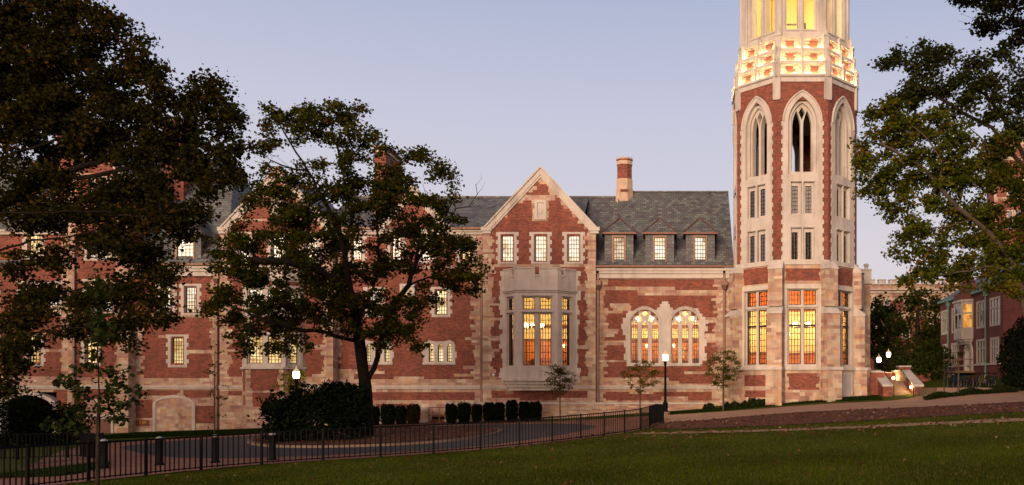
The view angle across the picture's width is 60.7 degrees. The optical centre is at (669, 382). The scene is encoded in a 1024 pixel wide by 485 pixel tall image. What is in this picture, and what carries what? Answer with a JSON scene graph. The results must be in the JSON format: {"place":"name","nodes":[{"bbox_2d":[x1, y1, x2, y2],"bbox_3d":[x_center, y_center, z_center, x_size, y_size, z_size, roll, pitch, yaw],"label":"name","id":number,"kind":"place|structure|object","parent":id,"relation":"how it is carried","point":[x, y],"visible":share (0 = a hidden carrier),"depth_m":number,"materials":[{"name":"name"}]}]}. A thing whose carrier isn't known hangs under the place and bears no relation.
{"place":"outdoors","nodes":[
{"label":"outdoors","id":0,"kind":"place"},
{"bbox_2d":[0,375,1023,484],"bbox_3d":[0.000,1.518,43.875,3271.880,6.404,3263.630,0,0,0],"label":"lawn","id":1,"kind":"structure","parent":0,"point":[934,384],"depth_m":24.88,"materials":[{"name":"green plant"}]},
{"bbox_2d":[0,385,77,446],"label":"evergreen bush","id":2,"kind":"object","parent":1,"relation":"on","point":[22,407],"visible":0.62,"depth_m":49.31,"materials":[{"name":"green plant"}]},
{"bbox_2d":[1,402,95,446],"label":"evergreen bush","id":3,"kind":"object","parent":1,"relation":"on","point":[18,428],"visible":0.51,"depth_m":50.04,"materials":[{"name":"green plant"}]},
{"bbox_2d":[0,432,103,459],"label":"iron fence","id":4,"kind":"object","parent":1,"relation":"on","point":[88,436],"visible":0.55,"depth_m":36.16,"materials":[{"name":"black metal"}]},
{"bbox_2d":[39,265,150,484],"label":"young tree","id":5,"kind":"object","parent":1,"relation":"on","point":[80,425],"visible":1,"depth_m":19.57,"materials":[{"name":"green plant"}]},
{"bbox_2d":[0,0,262,399],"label":"oak tree","id":6,"kind":"object","parent":1,"relation":"on","point":[47,101],"visible":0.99,"depth_m":26.67,"materials":[{"name":"green plant"}]},
{"bbox_2d":[202,342,232,431],"bbox_3d":[-30.620,0.398,57.513,1.764,6.367,2.283,0,0,0],"label":"young tree","id":7,"kind":"object","parent":1,"relation":"on","point":[214,375],"visible":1,"depth_m":57.47,"materials":[{"name":"green plant"}]},
{"bbox_2d":[271,366,306,395],"bbox_3d":[-23.259,1.088,52.400,2.241,4.399,1.915,0,0,0],"label":"young tree","id":8,"kind":"object","parent":1,"relation":"on","point":[290,373],"visible":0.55,"depth_m":52.28,"materials":[{"name":"green plant"}]},
{"bbox_2d":[293,366,299,391],"bbox_3d":[-22.078,1.292,50.500,0.600,4.580,0.600,0,0,0],"label":"street lamp","id":9,"kind":"object","parent":1,"relation":"on","point":[296,374],"visible":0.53,"depth_m":50.39,"materials":[{"name":"white glass"}]},
{"bbox_2d":[0,404,663,484],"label":"iron fence","id":10,"kind":"object","parent":1,"relation":"on","point":[656,413],"visible":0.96,"depth_m":28.33,"materials":[{"name":"black metal"}]},
{"bbox_2d":[0,416,671,484],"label":"brick walk","id":11,"kind":"structure","parent":1,"relation":"on","point":[594,429],"depth_m":33.22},
{"bbox_2d":[100,439,108,468],"bbox_3d":[-19.477,2.505,29.400,0.340,1.140,0.331,0,0,0],"label":"bollard","id":12,"kind":"object","parent":11,"relation":"on","point":[102,456],"visible":0.49,"depth_m":29.30,"materials":[{"name":"grey metal"}]},
{"bbox_2d":[154,436,163,465],"bbox_3d":[-18.044,2.478,30.200,0.340,1.140,0.331,0,0,0],"label":"bollard","id":13,"kind":"object","parent":11,"relation":"on","point":[158,453],"visible":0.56,"depth_m":30.10,"materials":[{"name":"black metal"}]},
{"bbox_2d":[210,434,220,462],"bbox_3d":[-16.275,2.429,30.600,0.340,1.140,0.331,0,0,0],"label":"bollard","id":14,"kind":"object","parent":11,"relation":"on","point":[214,449],"visible":0.6,"depth_m":30.50,"materials":[{"name":"grey metal"}]},
{"bbox_2d":[268,433,277,460],"bbox_3d":[-14.415,2.373,31.000,0.340,1.140,0.331,0,0,0],"label":"bollard","id":15,"kind":"object","parent":11,"relation":"on","point":[270,448],"visible":0.59,"depth_m":30.91,"materials":[{"name":"grey metal"}]},
{"bbox_2d":[122,424,595,457],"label":"asphalt drive","id":16,"kind":"structure","parent":1,"relation":"on","point":[427,446],"depth_m":39.69,"materials":[{"name":"grey asphalt"}]},
{"bbox_2d":[247,428,501,447],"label":"kerb","id":17,"kind":"structure","parent":16,"relation":"on","point":[499,430],"depth_m":39.38,"materials":[{"name":"concrete"}]},
{"bbox_2d":[252,425,497,444],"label":"island mulch","id":18,"kind":"object","parent":17,"relation":"on","point":[408,435],"visible":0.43,"depth_m":43.86,"materials":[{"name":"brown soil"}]},
{"bbox_2d":[247,378,381,441],"bbox_3d":[-17.573,1.411,42.278,6.534,3.334,4.008,0,0,0],"label":"rhododendron bush","id":19,"kind":"object","parent":18,"relation":"on","point":[334,405],"visible":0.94,"depth_m":41.84,"materials":[{"name":"green plant"}]},
{"bbox_2d":[194,97,493,435],"bbox_3d":[-17.019,-6.046,44.781,15.730,18.263,5.492,0,0,0],"label":"maple tree","id":20,"kind":"object","parent":18,"relation":"on","point":[338,278],"visible":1,"depth_m":44.76,"materials":[{"name":"green plant"}]},
{"bbox_2d":[379,409,429,423],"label":"retaining wall","id":21,"kind":"structure","parent":1,"relation":"on","point":[425,415],"depth_m":62.60,"materials":[{"name":"beige stone"}]},
{"bbox_2d":[0,110,872,433],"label":"college hall","id":22,"kind":"structure","parent":1,"relation":"on","point":[582,284],"depth_m":64.00,"materials":[{"name":"red brick"}]},
{"bbox_2d":[22,235,44,258],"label":"window","id":23,"kind":"structure","parent":22,"relation":"in","point":[35,236],"depth_m":64.17,"materials":[{"name":"stone"}]},
{"bbox_2d":[24,333,45,365],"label":"window","id":24,"kind":"structure","parent":22,"relation":"in","point":[37,357],"depth_m":63.97,"materials":[{"name":"glass"}]},
{"bbox_2d":[46,281,62,314],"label":"window","id":25,"kind":"structure","parent":22,"relation":"in","point":[60,302],"depth_m":63.99,"materials":[{"name":"stone"}]},
{"bbox_2d":[80,335,100,365],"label":"window","id":26,"kind":"structure","parent":22,"relation":"in","point":[82,344],"depth_m":63.60,"materials":[{"name":"stone"}]},
{"bbox_2d":[155,284,176,313],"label":"window","id":27,"kind":"structure","parent":22,"relation":"in","point":[174,294],"depth_m":63.97,"materials":[{"name":"stone"}]},
{"bbox_2d":[166,334,188,366],"bbox_3d":[-36.888,-2.368,64.105,1.696,2.465,0.350,0,0,0],"label":"window","id":28,"kind":"structure","parent":22,"relation":"in","point":[177,343],"depth_m":63.97,"materials":[{"name":"stone"}]},
{"bbox_2d":[179,284,201,315],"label":"window","id":29,"kind":"structure","parent":22,"relation":"in","point":[190,289],"depth_m":63.99,"materials":[{"name":"stone"}]},
{"bbox_2d":[240,266,306,428],"bbox_3d":[-29.448,-1.641,62.828,5.019,13.681,1.775,0,0,0],"label":"bay window","id":30,"kind":"structure","parent":22,"relation":"in","point":[258,372],"depth_m":62.11,"materials":[{"name":"stone"}]},
{"bbox_2d":[266,232,288,257],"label":"window","id":31,"kind":"structure","parent":22,"relation":"in","point":[269,247],"depth_m":63.67,"materials":[{"name":"stone"}]},
{"bbox_2d":[348,236,366,263],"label":"window","id":32,"kind":"structure","parent":22,"relation":"in","point":[356,256],"depth_m":63.97,"materials":[{"name":"stone"}]},
{"bbox_2d":[363,287,385,316],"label":"window","id":33,"kind":"structure","parent":22,"relation":"in","point":[364,288],"depth_m":63.97,"materials":[{"name":"stone"}]},
{"bbox_2d":[365,340,393,364],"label":"window","id":34,"kind":"structure","parent":22,"relation":"in","point":[386,358],"depth_m":63.95,"materials":[{"name":"stone"}]},
{"bbox_2d":[385,237,405,258],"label":"window","id":35,"kind":"structure","parent":22,"relation":"in","point":[392,248],"depth_m":64.17,"materials":[{"name":"stone"}]},
{"bbox_2d":[421,340,456,364],"bbox_3d":[-17.260,-2.250,64.070,2.640,1.860,0.340,0,0,0],"label":"window","id":36,"kind":"structure","parent":22,"relation":"in","point":[443,352],"depth_m":63.95,"materials":[{"name":"stone"}]},
{"bbox_2d":[430,287,451,316],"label":"window","id":37,"kind":"structure","parent":22,"relation":"in","point":[442,310],"depth_m":63.97,"materials":[{"name":"stone"}]},
{"bbox_2d":[496,232,518,263],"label":"window","id":38,"kind":"structure","parent":22,"relation":"in","point":[505,243],"depth_m":63.47,"materials":[{"name":"stone"}]},
{"bbox_2d":[499,267,580,389],"bbox_3d":[-9.630,-3.905,62.893,6.080,8.970,1.806,0,0,0],"label":"bay window","id":39,"kind":"structure","parent":22,"relation":"in","point":[517,284],"depth_m":62.30,"materials":[{"name":"stone"}]},
{"bbox_2d":[529,232,551,263],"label":"window","id":40,"kind":"structure","parent":22,"relation":"in","point":[542,243],"depth_m":63.47,"materials":[{"name":"stone"}]},
{"bbox_2d":[562,232,584,263],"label":"window","id":41,"kind":"structure","parent":22,"relation":"in","point":[575,243],"depth_m":63.47,"materials":[{"name":"stone"}]},
{"bbox_2d":[621,301,707,365],"bbox_3d":[-0.340,-3.650,64.070,6.520,4.860,0.380,0,0,0],"label":"window","id":42,"kind":"structure","parent":22,"relation":"in","point":[664,314],"depth_m":64.09,"materials":[{"name":"stone"}]},
{"bbox_2d":[431,415,444,421],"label":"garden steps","id":43,"kind":"structure","parent":1,"relation":"on","point":[435,418],"depth_m":63.90,"materials":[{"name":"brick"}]},
{"bbox_2d":[374,419,542,425],"bbox_3d":[-15.406,2.860,60.800,13.540,0.399,4.000,0,0,0],"label":"hedge bed","id":44,"kind":"object","parent":1,"relation":"on","point":[424,423],"visible":0.44,"depth_m":60.19,"materials":[{"name":"brown soil"}]},
{"bbox_2d":[373,405,379,424],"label":"clipped shrub","id":45,"kind":"object","parent":44,"relation":"on","point":[376,409],"visible":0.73,"depth_m":60.63,"materials":[{"name":"green plant"}]},
{"bbox_2d":[379,402,395,424],"bbox_3d":[-20.042,2.233,60.802,1.172,1.708,1.167,0,0,0],"label":"clipped shrub","id":46,"kind":"object","parent":44,"relation":"on","point":[387,416],"visible":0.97,"depth_m":60.50,"materials":[{"name":"green plant"}]},
{"bbox_2d":[395,402,406,423],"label":"clipped shrub","id":47,"kind":"object","parent":44,"relation":"on","point":[400,413],"visible":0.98,"depth_m":60.54,"materials":[{"name":"green plant"}]},
{"bbox_2d":[406,401,420,423],"bbox_3d":[-18.240,2.183,60.800,1.050,1.704,1.078,0,0,0],"label":"clipped shrub","id":48,"kind":"object","parent":44,"relation":"on","point":[413,414],"visible":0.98,"depth_m":60.53,"materials":[{"name":"green plant"}]},
{"bbox_2d":[444,403,457,422],"bbox_3d":[-15.546,2.123,60.803,0.934,1.684,0.949,0,0,0],"label":"clipped shrub","id":49,"kind":"object","parent":44,"relation":"on","point":[451,409],"visible":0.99,"depth_m":60.55,"materials":[{"name":"green plant"}]},
{"bbox_2d":[456,399,470,422],"bbox_3d":[-14.628,2.061,60.797,1.077,1.768,1.058,0,0,0],"label":"clipped shrub","id":50,"kind":"object","parent":44,"relation":"on","point":[463,412],"visible":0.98,"depth_m":60.53,"materials":[{"name":"green plant"}]},
{"bbox_2d":[471,402,482,421],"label":"clipped shrub","id":51,"kind":"object","parent":44,"relation":"on","point":[476,412],"visible":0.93,"depth_m":60.58,"materials":[{"name":"green plant"}]},
{"bbox_2d":[482,401,494,420],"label":"clipped shrub","id":52,"kind":"object","parent":44,"relation":"on","point":[488,411],"visible":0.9,"depth_m":60.51,"materials":[{"name":"green plant"}]},
{"bbox_2d":[493,402,504,421],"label":"clipped shrub","id":53,"kind":"object","parent":44,"relation":"on","point":[499,410],"visible":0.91,"depth_m":60.55,"materials":[{"name":"green plant"}]},
{"bbox_2d":[505,399,517,421],"bbox_3d":[-11.213,1.941,60.815,0.982,1.835,0.982,0,0,0],"label":"clipped shrub","id":54,"kind":"object","parent":44,"relation":"on","point":[511,409],"visible":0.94,"depth_m":60.52,"materials":[{"name":"green plant"}]},
{"bbox_2d":[518,401,529,420],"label":"clipped shrub","id":55,"kind":"object","parent":44,"relation":"on","point":[523,411],"visible":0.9,"depth_m":60.55,"materials":[{"name":"green plant"}]},
{"bbox_2d":[528,401,542,420],"bbox_3d":[-9.545,1.990,60.806,1.018,1.618,1.025,0,0,0],"label":"clipped shrub","id":56,"kind":"object","parent":44,"relation":"on","point":[535,411],"visible":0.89,"depth_m":60.52,"materials":[{"name":"green plant"}]},
{"bbox_2d":[542,363,580,420],"bbox_3d":[-7.435,0.712,58.468,2.433,4.044,1.847,0,0,23],"label":"young tree","id":57,"kind":"object","parent":1,"relation":"on","point":[558,371],"visible":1,"depth_m":58.47,"materials":[{"name":"green plant"}]},
{"bbox_2d":[444,402,704,421],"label":"retaining wall","id":58,"kind":"structure","parent":1,"relation":"on","point":[550,409],"depth_m":62.60,"materials":[{"name":"beige stone"}]},
{"bbox_2d":[618,359,662,407],"bbox_3d":[-1.987,0.403,57.891,2.804,3.996,2.060,0,0,26],"label":"young tree","id":59,"kind":"object","parent":1,"relation":"on","point":[652,373],"visible":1,"depth_m":57.88,"materials":[{"name":"green plant"}]},
{"bbox_2d":[662,350,669,414],"bbox_3d":[-0.267,0.076,57.000,0.600,4.580,0.600,0,0,0],"label":"street lamp","id":60,"kind":"object","parent":1,"relation":"on","point":[665,359],"visible":0.94,"depth_m":56.92,"materials":[{"name":"metal"}]},
{"bbox_2d":[700,348,743,410],"bbox_3d":[3.537,-0.140,57.026,2.950,4.297,1.974,0,0,0],"label":"young tree","id":61,"kind":"object","parent":1,"relation":"on","point":[724,369],"visible":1,"depth_m":56.87,"materials":[{"name":"green plant"}]},
{"bbox_2d":[512,416,1023,447],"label":"strip leaves","id":62,"kind":"object","parent":1,"relation":"on","point":[791,427],"visible":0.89,"depth_m":33.92,"materials":[{"name":"brown plant"}]},
{"bbox_2d":[724,0,870,405],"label":"bell tower","id":63,"kind":"structure","parent":1,"relation":"on","point":[796,81],"depth_m":59.18,"materials":[{"name":"stone"}]},
{"bbox_2d":[749,187,755,218],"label":"window","id":64,"kind":"structure","parent":63,"relation":"in","point":[752,191],"depth_m":60.32,"materials":[{"name":"glass"}]},
{"bbox_2d":[749,232,755,262],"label":"window","id":65,"kind":"structure","parent":63,"relation":"in","point":[752,236],"depth_m":60.33,"materials":[{"name":"glass"}]},
{"bbox_2d":[742,285,767,367],"bbox_3d":[6.153,-3.900,59.783,2.600,5.700,0.460,0,0,45],"label":"window","id":66,"kind":"structure","parent":63,"relation":"in","point":[746,308],"depth_m":60.17,"materials":[{"name":"stone"}]},
{"bbox_2d":[759,185,764,217],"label":"window","id":67,"kind":"structure","parent":63,"relation":"in","point":[761,188],"depth_m":59.68,"materials":[{"name":"glass"}]},
{"bbox_2d":[759,231,764,261],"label":"window","id":68,"kind":"structure","parent":63,"relation":"in","point":[761,233],"depth_m":59.68,"materials":[{"name":"stone"}]},
{"bbox_2d":[791,182,800,214],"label":"window","id":69,"kind":"structure","parent":63,"relation":"in","point":[795,186],"depth_m":58.64,"materials":[{"name":"stone"}]},
{"bbox_2d":[791,229,800,259],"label":"window","id":70,"kind":"structure","parent":63,"relation":"in","point":[795,233],"depth_m":58.69,"materials":[{"name":"stone"}]},
{"bbox_2d":[784,284,820,366],"bbox_3d":[9.130,-3.900,58.550,2.600,5.700,0.460,0,0,0],"label":"window","id":71,"kind":"structure","parent":63,"relation":"in","point":[791,287],"depth_m":58.57,"materials":[{"name":"glass"}]},
{"bbox_2d":[804,182,813,214],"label":"window","id":72,"kind":"structure","parent":63,"relation":"in","point":[808,186],"depth_m":58.64,"materials":[{"name":"stone"}]},
{"bbox_2d":[804,229,813,259],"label":"window","id":73,"kind":"structure","parent":63,"relation":"in","point":[808,233],"depth_m":58.69,"materials":[{"name":"stone"}]},
{"bbox_2d":[837,185,839,216],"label":"window","id":74,"kind":"structure","parent":63,"relation":"in","point":[838,187],"depth_m":59.66,"materials":[{"name":"stone"}]},
{"bbox_2d":[837,231,839,260],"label":"window","id":75,"kind":"structure","parent":63,"relation":"in","point":[838,232],"depth_m":59.66,"materials":[{"name":"stone"}]},
{"bbox_2d":[837,285,853,366],"bbox_3d":[12.107,-3.900,59.783,2.600,5.700,0.460,0,0,-45],"label":"window","id":76,"kind":"structure","parent":63,"relation":"in","point":[847,308],"depth_m":60.37,"materials":[{"name":"stone"}]},
{"bbox_2d":[844,187,846,218],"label":"window","id":77,"kind":"structure","parent":63,"relation":"in","point":[845,189],"depth_m":60.33,"materials":[{"name":"stone"}]},
{"bbox_2d":[844,232,846,262],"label":"window","id":78,"kind":"structure","parent":63,"relation":"in","point":[845,234],"depth_m":60.33,"materials":[{"name":"stone"}]},
{"bbox_2d":[635,418,1023,433],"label":"worn strip","id":79,"kind":"object","parent":1,"relation":"on","point":[924,423],"visible":0.75,"depth_m":33.11,"materials":[{"name":"brown soil"}]},
{"bbox_2d":[652,401,1023,428],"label":"mulch bed","id":80,"kind":"object","parent":1,"relation":"on","point":[741,422],"visible":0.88,"depth_m":43.31,"materials":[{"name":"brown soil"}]},
{"bbox_2d":[847,94,1023,316],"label":"maple tree","id":81,"kind":"object","parent":80,"relation":"on","point":[997,255],"visible":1,"depth_m":42.82,"materials":[{"name":"green plant"}]},
{"bbox_2d":[664,390,1023,422],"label":"footpath","id":82,"kind":"structure","parent":1,"relation":"on","point":[920,401],"depth_m":52.65,"materials":[{"name":"brick"}]},
{"bbox_2d":[936,388,987,392],"bbox_3d":[18.992,0.764,55.450,3.283,0.872,0.300,0,0,0],"label":"concrete pad","id":83,"kind":"object","parent":82,"relation":"on","point":[950,390],"visible":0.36,"depth_m":55.30,"materials":[{"name":"beige concrete"}]},
{"bbox_2d":[870,371,883,394],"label":"return wall","id":84,"kind":"structure","parent":1,"relation":"on","point":[874,375],"depth_m":61.50,"materials":[{"name":"red brick"}]},
{"bbox_2d":[871,345,907,371],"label":"evergreen bush","id":85,"kind":"object","parent":1,"relation":"on","point":[884,361],"visible":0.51,"depth_m":79.55,"materials":[{"name":"green plant"}]},
{"bbox_2d":[870,291,909,358],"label":"broadleaf tree","id":86,"kind":"object","parent":1,"relation":"on","point":[877,318],"visible":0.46,"depth_m":83.79,"materials":[{"name":"green plant"}]},
{"bbox_2d":[871,368,923,396],"bbox_3d":[16.425,0.552,62.939,2.915,3.220,6.122,0,0,0],"label":"entrance stair","id":87,"kind":"object","parent":1,"relation":"on","point":[902,382],"visible":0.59,"depth_m":61.28,"materials":[{"name":"stone"}]},
{"bbox_2d":[884,366,930,381],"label":"terrace wall","id":88,"kind":"structure","parent":1,"relation":"on","point":[889,376],"depth_m":66.40,"materials":[{"name":"red brick"}]},
{"bbox_2d":[887,347,932,371],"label":"evergreen bush","id":89,"kind":"object","parent":1,"relation":"on","point":[900,360],"visible":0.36,"depth_m":69.52,"materials":[{"name":"green plant"}]},
{"bbox_2d":[884,286,945,353],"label":"broadleaf tree","id":90,"kind":"object","parent":1,"relation":"on","point":[911,302],"visible":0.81,"depth_m":78.78,"materials":[{"name":"green plant"}]},
{"bbox_2d":[870,279,960,369],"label":"battlemented building","id":91,"kind":"structure","parent":1,"relation":"on","point":[881,286],"depth_m":128.00,"materials":[{"name":"beige stone"}]},
{"bbox_2d":[907,352,948,380],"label":"evergreen bush","id":92,"kind":"object","parent":1,"relation":"on","point":[925,367],"visible":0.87,"depth_m":66.33,"materials":[{"name":"green plant"}]},
{"bbox_2d":[909,337,955,375],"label":"evergreen bush","id":93,"kind":"object","parent":1,"relation":"on","point":[926,348],"visible":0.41,"depth_m":71.41,"materials":[{"name":"green plant"}]},
{"bbox_2d":[867,36,1023,170],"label":"oak tree","id":94,"kind":"object","parent":1,"relation":"on","point":[915,92],"visible":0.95,"depth_m":53.65,"materials":[{"name":"green plant"}]},
{"bbox_2d":[951,338,964,392],"bbox_3d":[18.617,-0.940,54.549,0.817,3.814,0.981,0,0,-10],"label":"young tree","id":95,"kind":"object","parent":1,"relation":"on","point":[960,353],"visible":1,"depth_m":54.56,"materials":[{"name":"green plant"}]},
{"bbox_2d":[923,385,1018,399],"bbox_3d":[19.315,0.665,54.702,5.977,0.986,0.905,0,0,0],"label":"hedge","id":96,"kind":"object","parent":1,"relation":"on","point":[969,391],"visible":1,"depth_m":54.40,"materials":[{"name":"green plant"}]},
{"bbox_2d":[937,253,1023,377],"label":"brick house","id":97,"kind":"structure","parent":1,"relation":"on","point":[976,323],"depth_m":67.33,"materials":[{"name":"brick"}]},
{"bbox_2d":[941,310,946,334],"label":"window","id":98,"kind":"structure","parent":97,"relation":"in","point":[943,313],"depth_m":75.14,"materials":[{"name":"stone"}]},
{"bbox_2d":[951,342,957,364],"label":"window","id":99,"kind":"structure","parent":97,"relation":"in","point":[954,346],"depth_m":72.45,"materials":[{"name":"stone"}]},
{"bbox_2d":[953,292,973,344],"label":"oriel window","id":100,"kind":"structure","parent":97,"relation":"in","point":[963,302],"depth_m":68.56,"materials":[{"name":"stone"}]},
{"bbox_2d":[976,300,983,328],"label":"window","id":101,"kind":"structure","parent":97,"relation":"in","point":[980,304],"depth_m":66.46,"materials":[{"name":"glass"}]},
{"bbox_2d":[976,339,983,363],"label":"window","id":102,"kind":"structure","parent":97,"relation":"in","point":[980,342],"depth_m":66.45,"materials":[{"name":"stone"}]},
{"bbox_2d":[989,296,999,326],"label":"window","id":103,"kind":"structure","parent":97,"relation":"in","point":[994,303],"depth_m":63.58,"materials":[{"name":"glass"}]},
{"bbox_2d":[990,337,998,362],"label":"window","id":104,"kind":"structure","parent":97,"relation":"in","point":[994,341],"depth_m":63.58,"materials":[{"name":"stone"}]},
{"bbox_2d":[945,0,1023,58],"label":"oak tree","id":105,"kind":"object","parent":1,"relation":"on","point":[986,26],"visible":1,"depth_m":28.86,"materials":[{"name":"green plant"}]},
{"bbox_2d":[987,124,1023,246],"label":"brick tower house","id":106,"kind":"structure","parent":1,"relation":"on","point":[1001,196],"depth_m":104.00,"materials":[{"name":"brick"}]},
{"bbox_2d":[996,314,1023,390],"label":"evergreen bush","id":107,"kind":"object","parent":1,"relation":"on","point":[1014,344],"visible":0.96,"depth_m":54.71,"materials":[{"name":"green plant"}]},
{"bbox_2d":[0,0,1023,283],"label":"sky","id":108,"kind":"structure","parent":0,"point":[503,90],"materials":[{"name":"blue"}]},
{"bbox_2d":[917,388,1019,394],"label":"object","id":109,"kind":"structure","parent":0,"point":[923,391],"depth_m":58.11,"materials":[{"name":"concrete"}]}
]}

